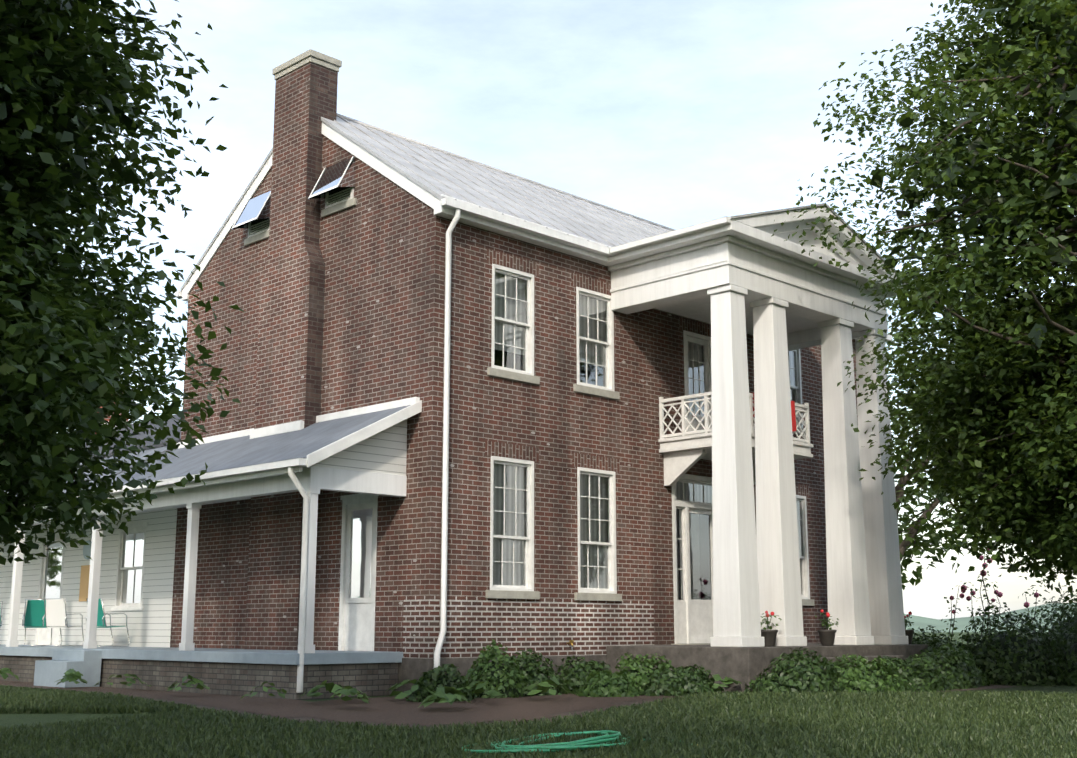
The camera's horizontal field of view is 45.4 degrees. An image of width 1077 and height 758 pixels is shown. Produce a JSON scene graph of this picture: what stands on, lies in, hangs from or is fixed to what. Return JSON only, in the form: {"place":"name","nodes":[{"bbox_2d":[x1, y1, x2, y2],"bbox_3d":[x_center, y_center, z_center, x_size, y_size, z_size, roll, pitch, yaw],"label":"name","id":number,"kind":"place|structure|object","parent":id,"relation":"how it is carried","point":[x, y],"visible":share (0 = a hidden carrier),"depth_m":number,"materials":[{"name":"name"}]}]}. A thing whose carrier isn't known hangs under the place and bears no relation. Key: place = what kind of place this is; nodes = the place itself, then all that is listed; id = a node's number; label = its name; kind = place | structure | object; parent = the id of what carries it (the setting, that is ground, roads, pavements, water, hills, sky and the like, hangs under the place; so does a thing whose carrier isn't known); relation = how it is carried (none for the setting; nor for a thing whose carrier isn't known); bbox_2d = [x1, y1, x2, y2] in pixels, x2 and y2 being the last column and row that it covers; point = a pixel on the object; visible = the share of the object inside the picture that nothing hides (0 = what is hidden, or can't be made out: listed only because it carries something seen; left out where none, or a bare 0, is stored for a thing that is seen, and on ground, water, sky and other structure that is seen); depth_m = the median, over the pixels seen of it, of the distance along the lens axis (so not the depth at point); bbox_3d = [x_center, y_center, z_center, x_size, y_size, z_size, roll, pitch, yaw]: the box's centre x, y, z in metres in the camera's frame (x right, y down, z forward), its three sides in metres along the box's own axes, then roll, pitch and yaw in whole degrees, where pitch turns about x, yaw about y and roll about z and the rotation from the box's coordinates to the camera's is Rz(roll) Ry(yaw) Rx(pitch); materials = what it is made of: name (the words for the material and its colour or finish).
{"place":"outdoors","nodes":[
{"label":"outdoors","id":0,"kind":"place"},
{"bbox_2d":[0,685,201,713],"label":"ground grass","id":1,"kind":"structure","parent":0,"point":[23,700],"depth_m":16.88,"materials":[{"name":"green plant"}]},
{"bbox_2d":[95,403,128,457],"bbox_3d":[-10.896,1.371,32.614,0.700,2.100,0.700,-11,-15,44],"label":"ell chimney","id":2,"kind":"object","parent":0,"point":[108,418],"depth_m":32.32,"materials":[{"name":"red brick"}]},
{"bbox_2d":[70,414,181,458],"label":"ell roof","id":3,"kind":"structure","parent":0,"point":[142,435],"depth_m":27.95,"materials":[{"name":"grey metal"}]},
{"bbox_2d":[0,655,397,699],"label":"porch foundation","id":4,"kind":"object","parent":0,"point":[367,679],"visible":0.4,"depth_m":19.40,"materials":[{"name":"grey brick"}]},
{"bbox_2d":[0,644,402,664],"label":"porch deck","id":5,"kind":"structure","parent":4,"relation":"on","point":[254,656],"depth_m":19.82,"materials":[{"name":"paint"}]},
{"bbox_2d":[0,601,2,644],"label":"green chair","id":6,"kind":"object","parent":5,"relation":"on","point":[1,617],"visible":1,"depth_m":27.47,"materials":[{"name":"silver metal"}]},
{"bbox_2d":[20,599,52,645],"bbox_3d":[-10.119,4.924,26.041,0.524,0.918,0.711,3,-11,-15],"label":"green chair","id":7,"kind":"object","parent":5,"relation":"on","point":[34,614],"visible":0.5,"depth_m":25.79,"materials":[{"name":"silver metal"}]},
{"bbox_2d":[40,598,83,645],"bbox_3d":[-9.381,4.810,25.455,0.524,0.918,0.711,-3,-11,14],"label":"white chair","id":8,"kind":"object","parent":5,"relation":"on","point":[55,615],"visible":0.96,"depth_m":25.22,"materials":[{"name":"silver metal"}]},
{"bbox_2d":[86,598,129,646],"bbox_3d":[-8.359,4.724,25.011,0.524,0.918,0.711,-8,-13,34],"label":"green chair","id":9,"kind":"object","parent":5,"relation":"on","point":[101,620],"visible":0.65,"depth_m":24.78,"materials":[{"name":"silver metal"}]},
{"bbox_2d":[6,464,406,652],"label":"porch posts","id":10,"kind":"object","parent":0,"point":[192,498],"visible":0.81,"depth_m":20.60,"materials":[{"name":"white wood"}]},
{"bbox_2d":[397,655,606,694],"bbox_3d":[0.446,5.991,26.373,7.560,0.850,13.560,-11,-15,44],"label":"house foundation","id":11,"kind":"object","parent":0,"point":[411,668],"visible":0.12,"depth_m":19.49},
{"bbox_2d":[170,135,857,657],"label":"house walls","id":12,"kind":"structure","parent":0,"point":[382,243],"depth_m":21.67,"materials":[{"name":"red brick"}]},
{"bbox_2d":[0,449,176,646],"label":"ell walls","id":13,"kind":"structure","parent":12,"relation":"attached to","point":[149,625],"depth_m":26.26,"materials":[{"name":"white wood"}]},
{"bbox_2d":[79,565,89,601],"bbox_3d":[-9.499,4.287,27.040,0.500,0.750,0.018,-11,-15,44],"label":"poster","id":14,"kind":"object","parent":13,"relation":"attached to","point":[84,583],"visible":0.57,"depth_m":27.07,"materials":[{"name":"paper"}]},
{"bbox_2d":[83,540,91,558],"bbox_3d":[-9.502,3.604,27.169,0.400,0.400,0.028,-11,-15,44],"label":"plaque","id":15,"kind":"object","parent":13,"relation":"attached to","point":[86,550],"visible":0.69,"depth_m":27.16,"materials":[{"name":"metal"}]},
{"bbox_2d":[34,522,148,644],"bbox_3d":[-9.371,4.354,26.992,4.730,2.420,0.190,-11,-15,44],"label":"ell joinery","id":16,"kind":"object","parent":13,"relation":"in","point":[42,636],"visible":0.48,"depth_m":26.23,"materials":[{"name":"white wood"}]},
{"bbox_2d":[44,533,143,603],"bbox_3d":[-9.355,4.032,27.074,4.365,1.388,0.045,-11,-15,44],"label":"window","id":17,"kind":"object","parent":16,"relation":"in","point":[53,575],"visible":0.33,"depth_m":26.10,"materials":[{"name":"glass"}]},
{"bbox_2d":[7,405,409,495],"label":"porch roof","id":18,"kind":"structure","parent":12,"relation":"attached to","point":[242,451],"depth_m":21.14,"materials":[{"name":"grey metal"}]},
{"bbox_2d":[76,458,308,692],"bbox_3d":[-9.412,3.917,24.146,17.326,3.270,0.408,-11,-15,44],"label":"porch gutter","id":19,"kind":"object","parent":18,"relation":"attached to","point":[290,464],"visible":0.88,"depth_m":18.59,"materials":[{"name":"white metal"}]},
{"bbox_2d":[178,397,421,467],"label":"roof trim","id":20,"kind":"structure","parent":18,"relation":"attached to","point":[362,434],"depth_m":20.17,"materials":[{"name":"white wood"}]},
{"bbox_2d":[245,62,337,649],"bbox_3d":[-4.270,-0.507,22.688,1.530,10.500,0.600,-11,-15,44],"label":"house chimney","id":21,"kind":"object","parent":12,"relation":"attached to","point":[290,342],"visible":0.68,"depth_m":22.43,"materials":[{"name":"brown brick"}]},
{"bbox_2d":[272,49,341,79],"bbox_3d":[-4.260,-5.672,23.681,1.200,0.220,0.700,-11,-15,44],"label":"chimney cap","id":22,"kind":"object","parent":21,"relation":"on","point":[305,58],"visible":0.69,"depth_m":23.34,"materials":[{"name":"beige concrete"}]},
{"bbox_2d":[232,157,354,229],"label":"attic window sashes","id":23,"kind":"object","parent":12,"relation":"attached to","point":[331,176],"visible":0.75,"depth_m":22.54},
{"bbox_2d":[312,419,406,475],"bbox_3d":[-2.729,0.888,19.593,0.080,1.040,1.808,-11,-15,44],"label":"porch gable siding","id":24,"kind":"object","parent":12,"relation":"attached to","point":[384,451],"visible":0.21,"depth_m":19.77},
{"bbox_2d":[181,113,674,291],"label":"house roof","id":25,"kind":"structure","parent":12,"relation":"on","point":[436,171],"depth_m":24.29,"materials":[{"name":"grey metal"}]},
{"bbox_2d":[182,122,885,344],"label":"roof trim","id":26,"kind":"structure","parent":25,"relation":"attached to","point":[391,173],"depth_m":22.04,"materials":[{"name":"white wood"}]},
{"bbox_2d":[231,156,809,650],"bbox_3d":[1.422,0.771,24.072,4.486,8.340,13.777,-25,-27,65],"label":"house joinery","id":27,"kind":"object","parent":12,"relation":"in","point":[693,620],"visible":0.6,"depth_m":22.42,"materials":[{"name":"white wood"}]},
{"bbox_2d":[350,272,802,599],"bbox_3d":[1.925,1.913,24.776,1.983,5.925,12.123,-11,-15,44],"label":"window glass","id":28,"kind":"object","parent":27,"relation":"in","point":[360,574],"visible":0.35,"depth_m":21.28,"materials":[{"name":"clear glass"}]},
{"bbox_2d":[244,198,814,644],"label":"window sills","id":29,"kind":"structure","parent":12,"relation":"attached to","point":[492,594],"depth_m":22.01,"materials":[{"name":"beige stone"}]},
{"bbox_2d":[175,197,891,667],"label":"house gutters","id":30,"kind":"object","parent":12,"relation":"attached to","point":[457,207],"visible":0.44,"depth_m":20.25,"materials":[{"name":"white metal"}]},
{"bbox_2d":[339,249,808,496],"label":"window lintels","id":31,"kind":"structure","parent":12,"relation":"in","point":[498,449],"depth_m":22.06,"materials":[{"name":"brown brick"}]},
{"bbox_2d":[658,392,813,485],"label":"balcony","id":32,"kind":"structure","parent":12,"relation":"attached to","point":[684,451],"depth_m":23.48,"materials":[{"name":"white paint"}]},
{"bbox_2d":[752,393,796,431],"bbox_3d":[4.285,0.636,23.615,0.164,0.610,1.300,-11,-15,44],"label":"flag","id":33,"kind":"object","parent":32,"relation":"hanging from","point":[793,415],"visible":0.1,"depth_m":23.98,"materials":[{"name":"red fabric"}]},
{"bbox_2d":[251,187,801,599],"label":"window panes","id":34,"kind":"object","parent":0,"point":[498,467],"depth_m":22.12,"materials":[{"name":"glass"}]},
{"bbox_2d":[0,690,1076,757],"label":"ground grass","id":35,"kind":"structure","parent":0,"point":[912,724],"depth_m":14.25,"materials":[{"name":"green plant"}]},
{"bbox_2d":[0,680,981,724],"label":"dirt path","id":36,"kind":"structure","parent":35,"relation":"on","point":[388,710],"depth_m":17.20,"materials":[{"name":"brown soil"}]},
{"bbox_2d":[0,668,18,679],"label":"plant bed","id":37,"kind":"object","parent":36,"relation":"on","point":[4,671],"visible":1,"depth_m":23.42,"materials":[{"name":"green plant"}]},
{"bbox_2d":[94,674,151,686],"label":"plant bed","id":38,"kind":"object","parent":36,"relation":"on","point":[129,679],"visible":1,"depth_m":20.50,"materials":[{"name":"green plant"}]},
{"bbox_2d":[165,674,209,690],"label":"plant bed","id":39,"kind":"object","parent":36,"relation":"on","point":[200,686],"visible":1,"depth_m":18.80,"materials":[{"name":"green plant"}]},
{"bbox_2d":[240,682,286,699],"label":"plant bed","id":40,"kind":"object","parent":36,"relation":"on","point":[265,689],"visible":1,"depth_m":17.49,"materials":[{"name":"green plant"}]},
{"bbox_2d":[301,680,369,700],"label":"plant bed","id":41,"kind":"object","parent":36,"relation":"on","point":[331,687],"visible":0.79,"depth_m":17.50,"materials":[{"name":"green plant"}]},
{"bbox_2d":[330,687,367,702],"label":"plant bed","id":42,"kind":"object","parent":36,"relation":"on","point":[347,692],"visible":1,"depth_m":16.78,"materials":[{"name":"green plant"}]},
{"bbox_2d":[387,679,433,698],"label":"plant bed","id":43,"kind":"object","parent":36,"relation":"on","point":[401,695],"visible":0.77,"depth_m":17.73,"materials":[{"name":"green plant"}]},
{"bbox_2d":[405,664,479,701],"bbox_3d":[-1.344,4.295,18.138,0.992,0.572,0.974,-1,-11,6],"label":"shrub bed","id":44,"kind":"object","parent":36,"relation":"on","point":[433,680],"visible":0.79,"depth_m":17.90,"materials":[{"name":"green plant"}]},
{"bbox_2d":[418,687,470,707],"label":"plant bed","id":45,"kind":"object","parent":36,"relation":"on","point":[450,695],"visible":1,"depth_m":16.75,"materials":[{"name":"green plant"}]},
{"bbox_2d":[456,681,501,697],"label":"plant bed","id":46,"kind":"object","parent":36,"relation":"on","point":[479,687],"visible":0.77,"depth_m":17.60,"materials":[{"name":"green plant"}]},
{"bbox_2d":[524,676,575,694],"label":"plant bed","id":47,"kind":"object","parent":36,"relation":"on","point":[544,686],"visible":1,"depth_m":18.02,"materials":[{"name":"green plant"}]},
{"bbox_2d":[553,655,611,693],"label":"shrub bed","id":48,"kind":"object","parent":36,"relation":"on","point":[577,675],"visible":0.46,"depth_m":19.94,"materials":[{"name":"green plant"}]},
{"bbox_2d":[576,670,643,696],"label":"shrub bed","id":49,"kind":"object","parent":36,"relation":"on","point":[603,684],"visible":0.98,"depth_m":18.82,"materials":[{"name":"green plant"}]},
{"bbox_2d":[641,664,727,696],"bbox_3d":[2.159,4.581,19.490,1.213,0.521,1.672,-11,-15,44],"label":"shrub bed","id":50,"kind":"object","parent":36,"relation":"on","point":[682,680],"visible":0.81,"depth_m":19.16,"materials":[{"name":"green plant"}]},
{"bbox_2d":[707,674,741,687],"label":"plant bed","id":51,"kind":"object","parent":36,"relation":"on","point":[726,680],"visible":0.58,"depth_m":19.61,"materials":[{"name":"green plant"}]},
{"bbox_2d":[0,632,1076,754],"bbox_3d":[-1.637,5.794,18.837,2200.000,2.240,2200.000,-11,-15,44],"label":"ground","id":52,"kind":"structure","parent":0,"point":[15,719],"depth_m":16.40,"materials":[{"name":"green plant"}]},
{"bbox_2d":[0,0,245,564],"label":"tree","id":53,"kind":"object","parent":52,"relation":"on","point":[63,342],"visible":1,"depth_m":8.82,"materials":[{"name":"green plant"}]},
{"bbox_2d":[138,684,1018,729],"bbox_3d":[-2.498,6.522,27.983,23.750,0.196,19.250,-11,-15,44],"label":"grass edge","id":54,"kind":"object","parent":52,"relation":"on","point":[562,714],"visible":0.08,"depth_m":16.82,"materials":[{"name":"green plant"}]},
{"bbox_2d":[34,650,101,687],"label":"porch steps","id":55,"kind":"structure","parent":54,"relation":"on","point":[85,663],"depth_m":22.05,"materials":[{"name":"paint"}]},
{"bbox_2d":[55,669,87,684],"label":"plant bed","id":56,"kind":"object","parent":54,"relation":"on","point":[71,675],"visible":1,"depth_m":21.32,"materials":[{"name":"green plant"}]},
{"bbox_2d":[462,639,534,697],"bbox_3d":[-0.669,4.257,18.835,1.045,0.893,1.217,-11,-15,44],"label":"shrub bed","id":57,"kind":"object","parent":54,"relation":"on","point":[500,676],"visible":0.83,"depth_m":18.61,"materials":[{"name":"green plant"}]},
{"bbox_2d":[508,649,569,695],"bbox_3d":[-0.154,4.454,19.451,1.029,0.760,1.323,-11,-15,44],"label":"shrub bed","id":58,"kind":"object","parent":54,"relation":"on","point":[535,672],"visible":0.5,"depth_m":19.32,"materials":[{"name":"green plant"}]},
{"bbox_2d":[614,652,672,689],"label":"shrub bed","id":59,"kind":"object","parent":54,"relation":"on","point":[637,672],"visible":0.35,"depth_m":20.39,"materials":[{"name":"green plant"}]},
{"bbox_2d":[745,647,849,693],"bbox_3d":[3.988,4.484,19.669,1.362,0.773,1.988,-11,-15,44],"label":"shrub bed","id":60,"kind":"object","parent":54,"relation":"on","point":[798,673],"visible":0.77,"depth_m":19.32,"materials":[{"name":"green plant"}]},
{"bbox_2d":[827,653,915,693],"bbox_3d":[5.079,4.655,20.247,1.417,0.681,2.107,-11,-15,44],"label":"shrub bed","id":61,"kind":"object","parent":54,"relation":"on","point":[861,677],"visible":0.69,"depth_m":19.87,"materials":[{"name":"green plant"}]},
{"bbox_2d":[869,655,955,691],"bbox_3d":[5.965,4.828,21.041,1.438,0.625,2.273,-11,-15,44],"label":"shrub bed","id":62,"kind":"object","parent":54,"relation":"on","point":[924,679],"visible":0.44,"depth_m":20.66,"materials":[{"name":"green plant"}]},
{"bbox_2d":[912,625,948,646],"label":"shrub bed","id":63,"kind":"object","parent":54,"relation":"on","point":[923,634],"visible":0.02,"depth_m":24.83,"materials":[{"name":"green plant"}]},
{"bbox_2d":[912,632,963,661],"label":"shrub bed","id":64,"kind":"object","parent":54,"relation":"on","point":[934,642],"visible":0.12,"depth_m":23.91,"materials":[{"name":"green plant"}]},
{"bbox_2d":[906,652,980,688],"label":"shrub bed","id":65,"kind":"object","parent":54,"relation":"on","point":[957,676],"visible":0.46,"depth_m":21.54,"materials":[{"name":"green plant"}]},
{"bbox_2d":[913,643,992,685],"bbox_3d":[7.189,5.096,22.902,1.611,0.800,2.102,-11,-15,44],"label":"shrub bed","id":66,"kind":"object","parent":54,"relation":"on","point":[971,670],"visible":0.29,"depth_m":22.65,"materials":[{"name":"green plant"}]},
{"bbox_2d":[940,548,1045,643],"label":"tall plant stems","id":67,"kind":"object","parent":54,"relation":"on","point":[983,572],"visible":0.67,"depth_m":26.04,"materials":[{"name":"green plant"}]},
{"bbox_2d":[954,605,1073,685],"bbox_3d":[8.711,4.969,24.000,2.540,1.506,2.981,-11,-15,44],"label":"shrub","id":68,"kind":"object","parent":54,"relation":"on","point":[1009,657],"visible":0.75,"depth_m":23.28,"materials":[{"name":"green plant"}]},
{"bbox_2d":[462,730,697,752],"bbox_3d":[0.306,3.818,13.645,2.468,0.136,1.398,4,-12,-21],"label":"hose coil","id":69,"kind":"object","parent":52,"relation":"on","point":[581,744],"visible":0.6,"depth_m":13.12,"materials":[{"name":"green rubber"}]},
{"bbox_2d":[606,643,927,691],"bbox_3d":[4.522,5.156,22.433,3.900,1.015,5.650,-11,-15,44],"label":"portico base","id":70,"kind":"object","parent":52,"relation":"on","point":[742,665],"depth_m":20.70,"materials":[{"name":"grey concrete"}]},
{"bbox_2d":[760,611,781,646],"bbox_3d":[3.723,4.067,20.997,0.495,0.575,0.420,-11,-15,44],"label":"potted geranium","id":71,"kind":"object","parent":70,"relation":"on","point":[770,635],"visible":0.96,"depth_m":20.89,"materials":[{"name":"grey ceramic"}]},
{"bbox_2d":[707,284,908,646],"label":"portico columns","id":72,"kind":"structure","parent":70,"relation":"on","point":[756,569],"depth_m":22.12,"materials":[{"name":"white wood"}]},
{"bbox_2d":[600,219,902,350],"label":"portico entablature","id":73,"kind":"structure","parent":72,"relation":"on","point":[680,276],"depth_m":22.74,"materials":[{"name":"white wood"}]},
{"bbox_2d":[609,216,730,254],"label":"portico gutters","id":74,"kind":"object","parent":73,"relation":"attached to","point":[682,232],"visible":0.52,"depth_m":21.92,"materials":[{"name":"white metal"}]},
{"bbox_2d":[732,206,896,278],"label":"pediment","id":75,"kind":"structure","parent":73,"relation":"on","point":[767,223],"depth_m":23.41,"materials":[{"name":"white wood"}]},
{"bbox_2d":[730,203,907,283],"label":"portico roof","id":76,"kind":"structure","parent":73,"relation":"on","point":[849,227],"depth_m":22.80,"materials":[{"name":"grey metal"}]},
{"bbox_2d":[815,609,838,645],"bbox_3d":[4.968,4.264,22.124,0.400,0.618,0.390,-2,-11,8],"label":"potted geranium","id":77,"kind":"object","parent":70,"relation":"on","point":[827,637],"visible":1,"depth_m":22.04,"materials":[{"name":"grey ceramic"}]},
{"bbox_2d":[904,611,914,643],"bbox_3d":[6.877,4.675,24.219,0.409,0.611,0.460,-2,-11,8],"label":"potted geranium","id":78,"kind":"object","parent":70,"relation":"on","point":[909,633],"visible":0.62,"depth_m":24.11,"materials":[{"name":"black ceramic"}]},
{"bbox_2d":[771,0,1076,604],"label":"tree","id":79,"kind":"object","parent":52,"relation":"on","point":[995,394],"visible":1,"depth_m":18.74,"materials":[{"name":"green plant"}]},
{"bbox_2d":[866,237,1062,589],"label":"tree","id":80,"kind":"object","parent":52,"relation":"on","point":[912,538],"visible":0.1,"depth_m":40.91,"materials":[{"name":"green plant"}]},
{"bbox_2d":[1020,589,1076,669],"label":"shrub","id":81,"kind":"object","parent":52,"relation":"on","point":[1046,620],"visible":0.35,"depth_m":27.71,"materials":[{"name":"green plant"}]},
{"bbox_2d":[1042,600,1076,685],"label":"shrub","id":82,"kind":"object","parent":52,"relation":"on","point":[1071,655],"visible":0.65,"depth_m":23.53,"materials":[{"name":"green plant"}]},
{"bbox_2d":[27,0,1076,618],"label":"sky","id":83,"kind":"structure","parent":0,"point":[674,114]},
{"bbox_2d":[494,345,800,599],"bbox_3d":[0.268,2.269,27.276,6.400,6.800,12.900,-11,-15,44],"label":"dark house interior","id":84,"kind":"object","parent":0,"point":[703,518],"depth_m":25.02,"materials":[{"name":"black"}]},
{"bbox_2d":[904,603,1076,631],"bbox_3d":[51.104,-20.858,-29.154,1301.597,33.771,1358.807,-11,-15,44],"label":"distant hills","id":85,"kind":"structure","parent":0,"point":[961,623],"depth_m":506.26,"materials":[{"name":"green plant"}]}
]}

